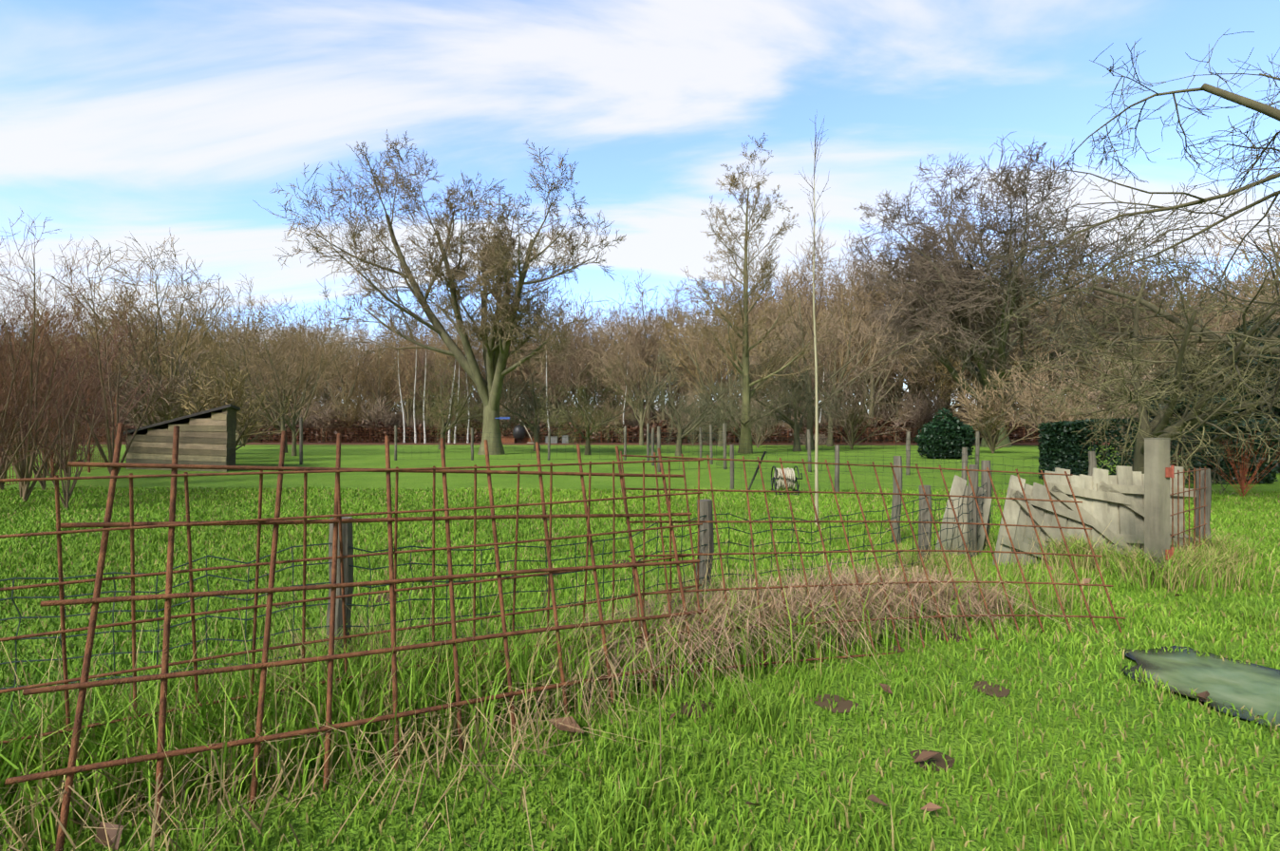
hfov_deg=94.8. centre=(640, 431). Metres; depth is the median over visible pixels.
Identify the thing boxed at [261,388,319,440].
treeline brush
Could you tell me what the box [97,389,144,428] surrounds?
treeline brush
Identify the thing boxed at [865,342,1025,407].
treeline tree
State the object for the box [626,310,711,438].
treeline tree
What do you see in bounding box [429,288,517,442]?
treeline tree
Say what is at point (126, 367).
treeline tree
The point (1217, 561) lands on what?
tall grass tufts
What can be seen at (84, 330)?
treeline tree
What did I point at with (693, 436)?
brush
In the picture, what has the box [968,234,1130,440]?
treeline tree
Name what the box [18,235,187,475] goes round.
tree
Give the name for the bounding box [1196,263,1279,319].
treeline tree
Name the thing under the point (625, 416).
treeline brush
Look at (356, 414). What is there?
treeline brush
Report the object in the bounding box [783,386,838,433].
treeline brush
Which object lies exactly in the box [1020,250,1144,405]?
treeline tree
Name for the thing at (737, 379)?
treeline tree
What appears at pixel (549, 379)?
birch tree
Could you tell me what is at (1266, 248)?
tree
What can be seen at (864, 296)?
treeline tree
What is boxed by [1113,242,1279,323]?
treeline tree
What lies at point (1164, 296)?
treeline tree
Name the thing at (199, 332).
treeline tree
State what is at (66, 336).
treeline tree
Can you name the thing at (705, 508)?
fence posts
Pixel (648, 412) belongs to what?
treeline tree
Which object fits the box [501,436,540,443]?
planter crates
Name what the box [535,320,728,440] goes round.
treeline tree
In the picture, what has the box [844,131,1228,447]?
oak tree
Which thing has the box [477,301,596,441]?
treeline tree
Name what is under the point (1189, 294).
treeline tree
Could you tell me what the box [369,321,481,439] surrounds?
treeline tree
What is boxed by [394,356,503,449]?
orchard tree
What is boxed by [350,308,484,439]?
treeline tree
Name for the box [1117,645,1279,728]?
pond
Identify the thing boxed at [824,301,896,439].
treeline tree
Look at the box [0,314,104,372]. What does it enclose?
treeline tree
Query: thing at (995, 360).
treeline tree
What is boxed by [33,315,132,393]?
treeline tree
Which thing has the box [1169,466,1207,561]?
rebar panel gate
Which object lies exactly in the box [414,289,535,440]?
treeline tree
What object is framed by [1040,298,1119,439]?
treeline tree
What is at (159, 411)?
brush
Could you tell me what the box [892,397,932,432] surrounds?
treeline brush
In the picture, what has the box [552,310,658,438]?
treeline tree
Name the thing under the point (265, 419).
treeline brush
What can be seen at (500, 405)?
treeline brush
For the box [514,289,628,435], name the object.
treeline tree
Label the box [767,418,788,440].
treeline brush
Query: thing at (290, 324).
treeline tree
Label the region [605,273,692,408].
treeline tree
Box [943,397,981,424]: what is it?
treeline brush
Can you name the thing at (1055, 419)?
brush
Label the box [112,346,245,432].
brush
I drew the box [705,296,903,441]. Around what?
treeline tree
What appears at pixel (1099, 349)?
treeline tree
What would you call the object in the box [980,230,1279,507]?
apple tree
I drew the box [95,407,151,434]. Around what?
treeline brush
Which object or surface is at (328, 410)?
treeline brush
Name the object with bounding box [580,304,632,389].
treeline tree
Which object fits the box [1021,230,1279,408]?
treeline tree
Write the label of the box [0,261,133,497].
shrub
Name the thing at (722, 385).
treeline tree
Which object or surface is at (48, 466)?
shrub
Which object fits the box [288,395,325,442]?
treeline brush
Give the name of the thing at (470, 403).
treeline brush
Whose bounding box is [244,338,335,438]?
treeline tree
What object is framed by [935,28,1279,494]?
edge tree
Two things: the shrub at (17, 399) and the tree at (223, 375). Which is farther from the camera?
the tree at (223, 375)
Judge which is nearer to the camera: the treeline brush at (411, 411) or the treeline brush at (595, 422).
the treeline brush at (595, 422)
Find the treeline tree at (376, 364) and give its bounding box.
[357,318,423,439]
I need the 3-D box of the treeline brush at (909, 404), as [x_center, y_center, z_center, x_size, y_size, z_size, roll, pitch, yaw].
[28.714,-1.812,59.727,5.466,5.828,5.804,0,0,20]
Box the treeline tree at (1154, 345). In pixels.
[1087,288,1231,391]
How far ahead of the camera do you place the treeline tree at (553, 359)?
67.54 m
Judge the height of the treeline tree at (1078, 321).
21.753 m
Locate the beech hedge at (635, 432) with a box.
[33,416,1131,443]
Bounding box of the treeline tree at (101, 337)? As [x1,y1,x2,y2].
[68,311,163,353]
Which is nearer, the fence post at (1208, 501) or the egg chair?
the fence post at (1208, 501)
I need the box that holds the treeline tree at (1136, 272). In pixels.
[1079,244,1164,297]
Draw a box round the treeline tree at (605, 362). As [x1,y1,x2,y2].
[557,319,635,413]
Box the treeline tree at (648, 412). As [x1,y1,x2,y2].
[552,268,751,441]
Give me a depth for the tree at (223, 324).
36.90 m
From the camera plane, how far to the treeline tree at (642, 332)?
78.99 m
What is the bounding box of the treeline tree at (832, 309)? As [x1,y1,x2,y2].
[792,276,878,391]
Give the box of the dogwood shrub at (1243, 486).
[1194,429,1279,497]
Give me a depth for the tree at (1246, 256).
22.52 m
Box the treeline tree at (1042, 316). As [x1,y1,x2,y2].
[901,239,1119,409]
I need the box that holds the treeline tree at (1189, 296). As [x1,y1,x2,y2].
[1082,234,1263,395]
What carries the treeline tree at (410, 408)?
on the ground at (359, 454)
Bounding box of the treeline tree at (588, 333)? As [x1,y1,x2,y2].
[542,299,632,407]
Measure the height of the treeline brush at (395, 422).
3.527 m
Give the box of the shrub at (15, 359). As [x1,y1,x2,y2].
[0,306,44,457]
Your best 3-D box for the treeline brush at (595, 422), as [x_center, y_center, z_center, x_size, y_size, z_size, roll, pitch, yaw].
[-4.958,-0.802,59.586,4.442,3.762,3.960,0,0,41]
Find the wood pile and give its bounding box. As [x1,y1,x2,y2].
[799,433,827,444]
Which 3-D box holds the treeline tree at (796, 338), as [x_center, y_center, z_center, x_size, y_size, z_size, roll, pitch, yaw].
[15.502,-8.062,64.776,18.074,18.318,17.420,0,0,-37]
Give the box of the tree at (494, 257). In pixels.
[252,129,626,454]
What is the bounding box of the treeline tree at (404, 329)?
[377,307,435,407]
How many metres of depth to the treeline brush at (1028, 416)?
58.22 m
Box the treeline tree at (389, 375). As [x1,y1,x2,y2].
[313,327,480,415]
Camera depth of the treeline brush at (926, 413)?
55.90 m
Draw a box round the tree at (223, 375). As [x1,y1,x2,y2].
[185,286,338,445]
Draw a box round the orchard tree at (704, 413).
[635,347,765,455]
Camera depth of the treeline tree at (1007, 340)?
56.73 m
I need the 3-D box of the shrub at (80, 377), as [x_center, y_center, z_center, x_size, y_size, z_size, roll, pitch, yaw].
[-15.402,-1.177,15.828,2.407,4.472,2.442,0,0,33]
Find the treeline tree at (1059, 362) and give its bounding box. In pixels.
[1001,298,1164,412]
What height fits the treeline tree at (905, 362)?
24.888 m
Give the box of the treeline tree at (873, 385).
[778,225,953,442]
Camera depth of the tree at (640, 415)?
47.07 m
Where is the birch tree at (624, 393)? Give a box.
[614,341,638,440]
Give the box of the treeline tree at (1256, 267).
[1082,234,1279,413]
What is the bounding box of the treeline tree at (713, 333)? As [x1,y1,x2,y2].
[673,284,751,439]
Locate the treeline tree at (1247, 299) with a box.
[1203,274,1279,380]
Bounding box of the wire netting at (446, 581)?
[0,482,986,722]
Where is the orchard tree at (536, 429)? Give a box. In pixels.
[471,353,579,451]
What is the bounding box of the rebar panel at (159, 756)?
[4,423,717,850]
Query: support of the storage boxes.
on the ground at (359, 454)
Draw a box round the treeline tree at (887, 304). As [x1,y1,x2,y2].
[845,231,964,406]
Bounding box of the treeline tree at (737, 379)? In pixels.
[715,324,794,410]
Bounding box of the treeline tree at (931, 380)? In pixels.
[874,301,1007,410]
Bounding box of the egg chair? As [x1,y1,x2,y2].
[512,419,533,443]
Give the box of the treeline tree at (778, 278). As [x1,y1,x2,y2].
[667,233,870,396]
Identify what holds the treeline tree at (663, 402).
on the ground at (359, 454)
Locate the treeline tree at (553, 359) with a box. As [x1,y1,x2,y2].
[506,303,619,413]
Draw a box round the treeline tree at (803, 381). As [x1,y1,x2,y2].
[754,304,861,439]
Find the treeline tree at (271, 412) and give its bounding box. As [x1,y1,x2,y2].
[207,314,301,442]
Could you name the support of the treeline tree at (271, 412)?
on the ground at (359, 454)
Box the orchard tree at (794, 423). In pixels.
[729,334,862,451]
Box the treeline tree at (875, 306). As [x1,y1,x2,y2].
[846,259,937,439]
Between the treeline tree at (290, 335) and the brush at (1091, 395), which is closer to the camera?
the brush at (1091, 395)
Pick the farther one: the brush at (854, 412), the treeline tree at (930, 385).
the treeline tree at (930, 385)
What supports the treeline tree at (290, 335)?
on the ground at (359, 454)
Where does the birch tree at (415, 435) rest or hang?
on the ground at (359, 454)
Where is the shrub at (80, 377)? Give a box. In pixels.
[9,313,130,470]
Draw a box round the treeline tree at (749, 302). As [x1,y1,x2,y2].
[727,263,828,442]
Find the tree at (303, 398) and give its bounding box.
[228,294,366,455]
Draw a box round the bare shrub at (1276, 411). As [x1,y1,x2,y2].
[1118,316,1279,472]
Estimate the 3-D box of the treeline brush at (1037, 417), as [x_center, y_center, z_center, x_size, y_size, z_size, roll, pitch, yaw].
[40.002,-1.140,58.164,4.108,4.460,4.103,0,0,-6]
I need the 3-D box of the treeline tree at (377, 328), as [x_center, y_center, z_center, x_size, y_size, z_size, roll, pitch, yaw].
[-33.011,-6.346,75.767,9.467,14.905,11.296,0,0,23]
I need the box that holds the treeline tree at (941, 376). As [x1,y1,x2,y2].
[858,285,982,433]
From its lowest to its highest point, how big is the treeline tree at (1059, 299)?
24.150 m
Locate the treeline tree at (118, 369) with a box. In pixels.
[24,336,146,410]
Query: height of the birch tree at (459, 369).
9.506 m
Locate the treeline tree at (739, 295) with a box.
[700,255,820,396]
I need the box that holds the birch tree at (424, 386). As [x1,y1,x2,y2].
[411,335,439,443]
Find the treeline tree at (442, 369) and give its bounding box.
[405,336,478,442]
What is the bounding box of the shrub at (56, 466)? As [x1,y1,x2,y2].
[1,322,141,474]
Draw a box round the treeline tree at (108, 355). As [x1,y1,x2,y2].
[40,323,139,405]
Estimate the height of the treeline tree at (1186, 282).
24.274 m
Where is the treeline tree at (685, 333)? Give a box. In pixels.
[637,298,742,405]
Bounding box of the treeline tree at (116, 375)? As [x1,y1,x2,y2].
[56,338,141,427]
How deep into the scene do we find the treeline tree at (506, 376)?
72.94 m
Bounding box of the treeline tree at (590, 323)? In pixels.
[529,289,640,409]
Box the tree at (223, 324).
[86,254,286,399]
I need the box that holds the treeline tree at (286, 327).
[243,296,350,438]
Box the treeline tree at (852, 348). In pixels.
[804,290,886,441]
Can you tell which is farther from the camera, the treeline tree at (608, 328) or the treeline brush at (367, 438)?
the treeline tree at (608, 328)
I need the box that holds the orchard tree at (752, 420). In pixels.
[677,356,807,452]
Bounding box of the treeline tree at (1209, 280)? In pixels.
[1175,266,1272,323]
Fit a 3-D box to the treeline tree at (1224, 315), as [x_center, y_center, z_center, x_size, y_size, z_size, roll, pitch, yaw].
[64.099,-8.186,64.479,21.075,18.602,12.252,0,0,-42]
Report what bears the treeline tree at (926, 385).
on the ground at (359, 454)
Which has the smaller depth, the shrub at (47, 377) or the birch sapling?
the birch sapling
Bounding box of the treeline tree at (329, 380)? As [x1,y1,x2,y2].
[303,331,356,439]
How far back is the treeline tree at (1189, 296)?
58.73 m
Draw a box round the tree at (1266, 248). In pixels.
[1097,212,1279,380]
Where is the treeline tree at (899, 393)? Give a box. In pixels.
[824,247,945,440]
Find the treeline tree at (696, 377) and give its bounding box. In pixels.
[671,316,722,442]
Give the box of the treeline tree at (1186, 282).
[1075,225,1242,393]
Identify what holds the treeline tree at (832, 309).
on the ground at (359, 454)
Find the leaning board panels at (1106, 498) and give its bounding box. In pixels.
[935,465,1199,564]
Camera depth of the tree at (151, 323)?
23.12 m
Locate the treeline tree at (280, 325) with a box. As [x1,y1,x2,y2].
[224,297,370,439]
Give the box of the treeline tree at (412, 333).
[357,308,451,439]
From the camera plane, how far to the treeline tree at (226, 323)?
83.50 m
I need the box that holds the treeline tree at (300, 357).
[263,320,344,399]
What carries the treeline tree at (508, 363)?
on the ground at (359, 454)
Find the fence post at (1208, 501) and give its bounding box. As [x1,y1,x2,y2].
[1195,468,1212,548]
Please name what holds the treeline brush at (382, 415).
on the ground at (359, 454)
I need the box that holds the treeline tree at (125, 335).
[100,304,174,390]
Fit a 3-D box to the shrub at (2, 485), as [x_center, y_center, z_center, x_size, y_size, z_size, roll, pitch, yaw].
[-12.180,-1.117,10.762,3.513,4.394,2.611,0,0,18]
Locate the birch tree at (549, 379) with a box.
[533,326,564,428]
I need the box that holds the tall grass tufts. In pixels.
[0,496,1279,850]
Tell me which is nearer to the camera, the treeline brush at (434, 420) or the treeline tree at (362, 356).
the treeline brush at (434, 420)
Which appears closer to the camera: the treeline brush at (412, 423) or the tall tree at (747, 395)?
the tall tree at (747, 395)
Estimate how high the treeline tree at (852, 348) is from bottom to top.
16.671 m
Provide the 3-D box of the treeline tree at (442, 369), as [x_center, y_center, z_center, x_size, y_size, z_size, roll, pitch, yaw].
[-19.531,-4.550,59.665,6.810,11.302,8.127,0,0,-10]
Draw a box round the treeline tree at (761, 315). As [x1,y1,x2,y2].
[724,286,830,410]
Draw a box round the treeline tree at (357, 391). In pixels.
[331,330,438,442]
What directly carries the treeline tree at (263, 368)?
on the ground at (359, 454)
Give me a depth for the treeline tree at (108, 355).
78.27 m
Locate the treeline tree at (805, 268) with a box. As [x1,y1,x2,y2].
[707,236,835,398]
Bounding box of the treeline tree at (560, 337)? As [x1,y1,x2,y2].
[508,284,631,412]
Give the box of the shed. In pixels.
[123,403,240,471]
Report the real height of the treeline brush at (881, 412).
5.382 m
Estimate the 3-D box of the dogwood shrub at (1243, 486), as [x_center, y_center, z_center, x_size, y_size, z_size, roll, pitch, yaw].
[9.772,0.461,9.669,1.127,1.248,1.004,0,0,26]
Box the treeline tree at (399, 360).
[371,317,485,441]
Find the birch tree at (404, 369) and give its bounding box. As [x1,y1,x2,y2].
[384,339,413,442]
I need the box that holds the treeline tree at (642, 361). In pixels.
[612,311,684,414]
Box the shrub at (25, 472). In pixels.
[0,207,118,501]
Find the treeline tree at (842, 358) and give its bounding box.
[730,273,888,442]
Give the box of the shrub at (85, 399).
[3,344,122,468]
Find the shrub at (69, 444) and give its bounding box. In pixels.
[0,301,116,475]
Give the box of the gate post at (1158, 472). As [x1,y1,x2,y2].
[1143,437,1174,579]
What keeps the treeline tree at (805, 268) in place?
on the ground at (359, 454)
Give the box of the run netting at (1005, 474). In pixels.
[734,450,1088,537]
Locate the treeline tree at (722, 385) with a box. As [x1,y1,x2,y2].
[707,361,752,411]
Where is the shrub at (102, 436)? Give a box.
[5,377,114,485]
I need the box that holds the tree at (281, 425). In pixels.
[182,295,355,452]
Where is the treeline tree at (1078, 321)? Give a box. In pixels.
[975,266,1176,403]
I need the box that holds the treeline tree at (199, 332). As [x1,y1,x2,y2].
[136,300,251,381]
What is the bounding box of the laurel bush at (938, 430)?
[914,407,976,459]
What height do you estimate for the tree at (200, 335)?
11.017 m
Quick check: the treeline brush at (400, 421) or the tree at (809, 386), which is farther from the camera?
the treeline brush at (400, 421)
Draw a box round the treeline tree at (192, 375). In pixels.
[121,338,233,419]
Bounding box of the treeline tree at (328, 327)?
[214,303,365,393]
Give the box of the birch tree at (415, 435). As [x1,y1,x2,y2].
[398,331,426,443]
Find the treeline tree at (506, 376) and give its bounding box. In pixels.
[469,322,542,405]
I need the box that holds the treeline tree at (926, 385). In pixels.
[757,207,1071,413]
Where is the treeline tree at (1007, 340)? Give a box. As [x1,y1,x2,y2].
[926,241,1049,395]
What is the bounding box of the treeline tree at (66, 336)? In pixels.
[1,312,160,352]
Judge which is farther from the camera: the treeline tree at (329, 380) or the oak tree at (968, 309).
the treeline tree at (329, 380)
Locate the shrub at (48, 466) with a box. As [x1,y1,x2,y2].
[0,311,167,475]
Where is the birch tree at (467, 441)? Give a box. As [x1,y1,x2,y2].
[456,347,480,442]
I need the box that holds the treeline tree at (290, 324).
[225,304,318,357]
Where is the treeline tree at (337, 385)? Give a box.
[277,304,388,440]
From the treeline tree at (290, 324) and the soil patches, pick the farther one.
the treeline tree at (290, 324)
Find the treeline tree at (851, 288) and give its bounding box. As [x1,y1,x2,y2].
[801,224,908,404]
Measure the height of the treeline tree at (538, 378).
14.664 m
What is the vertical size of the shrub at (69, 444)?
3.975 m
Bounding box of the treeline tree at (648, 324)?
[600,289,704,409]
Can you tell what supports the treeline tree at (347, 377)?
on the ground at (359, 454)
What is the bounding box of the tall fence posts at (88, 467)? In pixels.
[0,383,116,477]
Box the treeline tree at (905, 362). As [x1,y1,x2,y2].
[849,263,959,404]
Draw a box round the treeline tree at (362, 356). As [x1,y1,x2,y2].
[294,316,410,439]
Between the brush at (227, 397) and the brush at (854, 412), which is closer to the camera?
the brush at (227, 397)
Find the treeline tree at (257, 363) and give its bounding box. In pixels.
[234,335,301,393]
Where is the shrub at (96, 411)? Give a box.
[37,337,130,457]
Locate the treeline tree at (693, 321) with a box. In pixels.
[670,283,734,439]
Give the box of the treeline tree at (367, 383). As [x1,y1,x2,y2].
[340,332,403,440]
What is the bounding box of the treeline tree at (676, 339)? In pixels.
[636,298,720,408]
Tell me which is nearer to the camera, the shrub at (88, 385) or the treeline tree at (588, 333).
the shrub at (88, 385)
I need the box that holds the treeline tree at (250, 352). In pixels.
[194,314,324,400]
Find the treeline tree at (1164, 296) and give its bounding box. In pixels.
[1067,271,1232,400]
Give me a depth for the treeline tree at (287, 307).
72.91 m
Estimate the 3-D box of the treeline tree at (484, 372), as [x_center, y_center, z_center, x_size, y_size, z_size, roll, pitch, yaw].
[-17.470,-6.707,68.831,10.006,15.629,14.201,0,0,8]
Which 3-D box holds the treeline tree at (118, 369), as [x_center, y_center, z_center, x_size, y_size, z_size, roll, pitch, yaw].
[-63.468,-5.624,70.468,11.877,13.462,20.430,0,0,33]
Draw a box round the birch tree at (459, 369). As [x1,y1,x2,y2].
[444,341,471,443]
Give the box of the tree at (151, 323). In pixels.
[0,232,235,429]
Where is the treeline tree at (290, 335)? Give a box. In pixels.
[232,301,352,437]
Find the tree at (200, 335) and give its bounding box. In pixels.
[43,240,245,415]
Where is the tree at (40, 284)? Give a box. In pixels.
[0,254,119,413]
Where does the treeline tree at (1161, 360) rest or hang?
on the ground at (359, 454)
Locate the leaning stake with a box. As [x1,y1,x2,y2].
[748,451,766,492]
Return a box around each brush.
[64,338,240,430]
[81,393,143,432]
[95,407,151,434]
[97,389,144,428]
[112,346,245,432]
[168,355,294,450]
[191,369,260,432]
[225,367,298,446]
[246,400,287,432]
[258,403,281,428]
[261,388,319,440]
[285,393,340,437]
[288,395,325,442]
[301,394,349,442]
[308,409,363,440]
[320,391,386,439]
[326,386,379,439]
[354,389,416,442]
[382,408,412,438]
[384,403,417,441]
[392,398,425,423]
[405,410,423,440]
[406,413,442,442]
[409,395,450,440]
[416,388,480,440]
[436,388,504,435]
[451,390,482,442]
[482,390,527,437]
[537,409,564,435]
[556,399,600,440]
[574,409,607,440]
[577,397,604,439]
[593,395,637,442]
[613,393,645,438]
[618,401,650,439]
[620,397,661,425]
[642,412,671,438]
[664,380,713,445]
[734,376,798,447]
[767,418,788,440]
[775,414,799,442]
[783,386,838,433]
[819,346,917,449]
[865,392,895,435]
[875,395,901,441]
[876,389,947,442]
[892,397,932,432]
[898,386,953,421]
[934,399,981,432]
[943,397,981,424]
[948,347,1065,452]
[978,403,1019,432]
[993,338,1148,448]
[1004,404,1039,433]
[1024,404,1052,430]
[1036,320,1169,453]
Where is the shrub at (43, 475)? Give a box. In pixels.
[0,310,98,489]
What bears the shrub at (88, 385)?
on the ground at (359, 454)
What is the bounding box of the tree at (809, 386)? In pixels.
[730,240,951,449]
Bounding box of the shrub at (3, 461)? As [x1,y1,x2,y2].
[0,334,81,478]
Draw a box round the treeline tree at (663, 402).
[584,298,723,432]
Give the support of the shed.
on the ground at (359, 454)
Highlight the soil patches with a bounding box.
[275,518,1009,771]
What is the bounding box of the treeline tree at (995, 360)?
[894,283,1045,407]
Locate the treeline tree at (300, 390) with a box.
[245,320,334,440]
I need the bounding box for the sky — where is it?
[0,0,1279,413]
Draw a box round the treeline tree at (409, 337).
[357,294,475,433]
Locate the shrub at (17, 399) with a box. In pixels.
[0,283,87,474]
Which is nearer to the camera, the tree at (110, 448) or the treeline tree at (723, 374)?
the tree at (110, 448)
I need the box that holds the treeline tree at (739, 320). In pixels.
[698,286,788,407]
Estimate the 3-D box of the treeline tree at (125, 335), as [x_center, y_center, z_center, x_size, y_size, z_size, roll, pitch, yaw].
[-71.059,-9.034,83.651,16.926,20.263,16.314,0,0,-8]
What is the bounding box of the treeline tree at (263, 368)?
[180,321,339,424]
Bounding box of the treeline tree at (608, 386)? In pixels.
[568,330,663,441]
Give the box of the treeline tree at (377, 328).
[349,320,403,439]
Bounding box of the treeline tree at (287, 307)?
[250,294,326,400]
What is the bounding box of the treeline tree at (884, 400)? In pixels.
[882,291,944,439]
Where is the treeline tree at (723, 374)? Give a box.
[681,283,803,441]
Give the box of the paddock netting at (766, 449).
[395,432,978,473]
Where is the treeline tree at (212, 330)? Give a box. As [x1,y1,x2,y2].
[108,311,266,349]
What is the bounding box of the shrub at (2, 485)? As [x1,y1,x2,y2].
[0,282,104,489]
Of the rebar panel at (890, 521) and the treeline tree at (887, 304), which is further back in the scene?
the treeline tree at (887, 304)
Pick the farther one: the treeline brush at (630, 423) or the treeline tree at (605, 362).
the treeline tree at (605, 362)
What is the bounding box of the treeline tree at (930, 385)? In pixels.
[883,276,1044,412]
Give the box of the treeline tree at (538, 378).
[500,315,591,437]
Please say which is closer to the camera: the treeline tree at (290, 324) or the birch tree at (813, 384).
the birch tree at (813, 384)
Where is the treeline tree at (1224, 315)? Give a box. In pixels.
[1167,267,1277,360]
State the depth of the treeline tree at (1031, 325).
73.53 m
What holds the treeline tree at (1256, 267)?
on the ground at (359, 454)
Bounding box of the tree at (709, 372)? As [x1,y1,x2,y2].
[638,287,795,446]
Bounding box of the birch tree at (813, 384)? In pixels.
[810,336,832,422]
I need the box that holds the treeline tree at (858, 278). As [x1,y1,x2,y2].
[795,235,946,439]
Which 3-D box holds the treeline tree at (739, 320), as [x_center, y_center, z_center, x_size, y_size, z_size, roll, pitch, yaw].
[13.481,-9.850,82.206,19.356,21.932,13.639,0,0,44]
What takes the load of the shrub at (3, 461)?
on the ground at (359, 454)
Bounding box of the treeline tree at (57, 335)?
[8,282,237,440]
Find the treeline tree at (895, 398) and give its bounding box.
[827,327,945,441]
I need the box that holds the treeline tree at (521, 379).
[484,332,574,437]
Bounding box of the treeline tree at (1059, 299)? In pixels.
[1003,260,1090,403]
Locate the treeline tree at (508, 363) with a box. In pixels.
[421,295,572,432]
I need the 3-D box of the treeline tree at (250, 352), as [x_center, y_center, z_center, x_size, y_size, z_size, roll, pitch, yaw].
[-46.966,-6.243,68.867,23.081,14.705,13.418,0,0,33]
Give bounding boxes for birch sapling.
[782,112,849,525]
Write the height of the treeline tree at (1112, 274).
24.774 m
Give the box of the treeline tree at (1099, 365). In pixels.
[1037,307,1167,441]
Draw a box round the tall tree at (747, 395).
[673,132,838,453]
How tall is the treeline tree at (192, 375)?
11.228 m
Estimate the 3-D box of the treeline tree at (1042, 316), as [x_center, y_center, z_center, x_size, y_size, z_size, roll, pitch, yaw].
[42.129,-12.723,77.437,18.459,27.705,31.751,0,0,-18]
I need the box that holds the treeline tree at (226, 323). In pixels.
[173,298,281,349]
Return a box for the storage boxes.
[545,434,569,443]
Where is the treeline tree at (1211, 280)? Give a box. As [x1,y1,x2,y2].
[1176,255,1262,318]
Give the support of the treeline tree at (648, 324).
on the ground at (359, 454)
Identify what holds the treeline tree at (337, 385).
on the ground at (359, 454)
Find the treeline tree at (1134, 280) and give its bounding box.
[1026,241,1194,400]
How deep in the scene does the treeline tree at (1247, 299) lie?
65.03 m
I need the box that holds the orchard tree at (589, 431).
[525,360,645,454]
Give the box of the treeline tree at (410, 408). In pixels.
[364,322,454,441]
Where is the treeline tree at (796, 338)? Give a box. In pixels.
[708,267,866,414]
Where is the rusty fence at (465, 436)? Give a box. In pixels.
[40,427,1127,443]
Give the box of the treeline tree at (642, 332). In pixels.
[583,295,688,404]
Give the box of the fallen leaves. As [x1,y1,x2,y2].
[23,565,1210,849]
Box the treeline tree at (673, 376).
[640,329,696,440]
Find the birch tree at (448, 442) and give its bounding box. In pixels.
[437,318,465,443]
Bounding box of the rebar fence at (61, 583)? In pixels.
[0,457,703,753]
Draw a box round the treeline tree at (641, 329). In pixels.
[530,301,661,441]
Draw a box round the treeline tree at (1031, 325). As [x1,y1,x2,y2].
[976,264,1081,416]
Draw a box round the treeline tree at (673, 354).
[632,296,828,442]
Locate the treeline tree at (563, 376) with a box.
[522,330,609,442]
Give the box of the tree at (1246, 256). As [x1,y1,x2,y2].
[1207,199,1279,318]
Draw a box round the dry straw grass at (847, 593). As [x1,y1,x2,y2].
[0,509,1111,850]
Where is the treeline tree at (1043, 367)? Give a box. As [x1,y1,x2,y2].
[1006,310,1096,414]
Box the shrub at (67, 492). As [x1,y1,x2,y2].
[3,357,117,509]
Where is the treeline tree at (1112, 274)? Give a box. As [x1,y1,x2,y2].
[1048,235,1171,399]
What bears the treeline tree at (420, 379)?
on the ground at (359, 454)
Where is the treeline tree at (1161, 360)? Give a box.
[1144,324,1216,386]
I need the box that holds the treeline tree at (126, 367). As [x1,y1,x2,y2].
[87,333,177,414]
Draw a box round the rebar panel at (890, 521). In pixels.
[620,451,1125,680]
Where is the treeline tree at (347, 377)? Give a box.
[291,301,427,442]
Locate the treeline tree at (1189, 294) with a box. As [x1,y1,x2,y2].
[1143,267,1249,335]
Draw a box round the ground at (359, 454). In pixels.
[0,434,1279,850]
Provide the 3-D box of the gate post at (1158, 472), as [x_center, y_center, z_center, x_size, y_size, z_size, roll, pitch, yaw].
[3.698,0.641,4.200,0.118,1.193,0.129,0,0,-13]
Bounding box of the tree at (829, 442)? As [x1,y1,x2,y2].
[763,252,899,446]
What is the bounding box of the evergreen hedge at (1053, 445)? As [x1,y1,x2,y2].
[1036,417,1279,484]
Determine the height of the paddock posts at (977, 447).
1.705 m
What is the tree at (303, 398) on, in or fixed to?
on the ground at (359, 454)
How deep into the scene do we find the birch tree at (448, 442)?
55.81 m
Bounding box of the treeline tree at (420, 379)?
[370,317,484,440]
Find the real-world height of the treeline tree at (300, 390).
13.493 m
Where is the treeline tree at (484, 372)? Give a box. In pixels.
[459,311,527,404]
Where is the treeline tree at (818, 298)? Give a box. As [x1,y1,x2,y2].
[752,242,896,441]
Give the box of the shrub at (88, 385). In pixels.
[15,327,117,460]
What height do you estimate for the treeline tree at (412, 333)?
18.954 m
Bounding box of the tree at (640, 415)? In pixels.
[585,309,692,445]
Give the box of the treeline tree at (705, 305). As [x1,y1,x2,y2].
[677,278,794,401]
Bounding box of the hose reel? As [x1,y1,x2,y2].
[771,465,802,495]
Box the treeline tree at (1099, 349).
[1037,292,1154,398]
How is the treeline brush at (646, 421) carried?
on the ground at (359, 454)
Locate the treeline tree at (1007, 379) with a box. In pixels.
[932,280,1060,441]
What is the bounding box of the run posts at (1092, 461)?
[729,444,1096,491]
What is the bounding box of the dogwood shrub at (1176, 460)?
[1129,441,1192,466]
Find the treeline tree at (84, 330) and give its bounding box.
[50,310,132,362]
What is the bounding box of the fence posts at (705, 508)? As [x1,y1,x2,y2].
[325,455,991,664]
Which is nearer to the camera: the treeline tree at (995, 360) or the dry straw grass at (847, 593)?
the dry straw grass at (847, 593)
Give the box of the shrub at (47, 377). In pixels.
[7,312,87,484]
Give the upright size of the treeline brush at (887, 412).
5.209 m
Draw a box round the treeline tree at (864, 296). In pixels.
[809,229,994,414]
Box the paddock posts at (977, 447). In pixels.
[299,417,979,474]

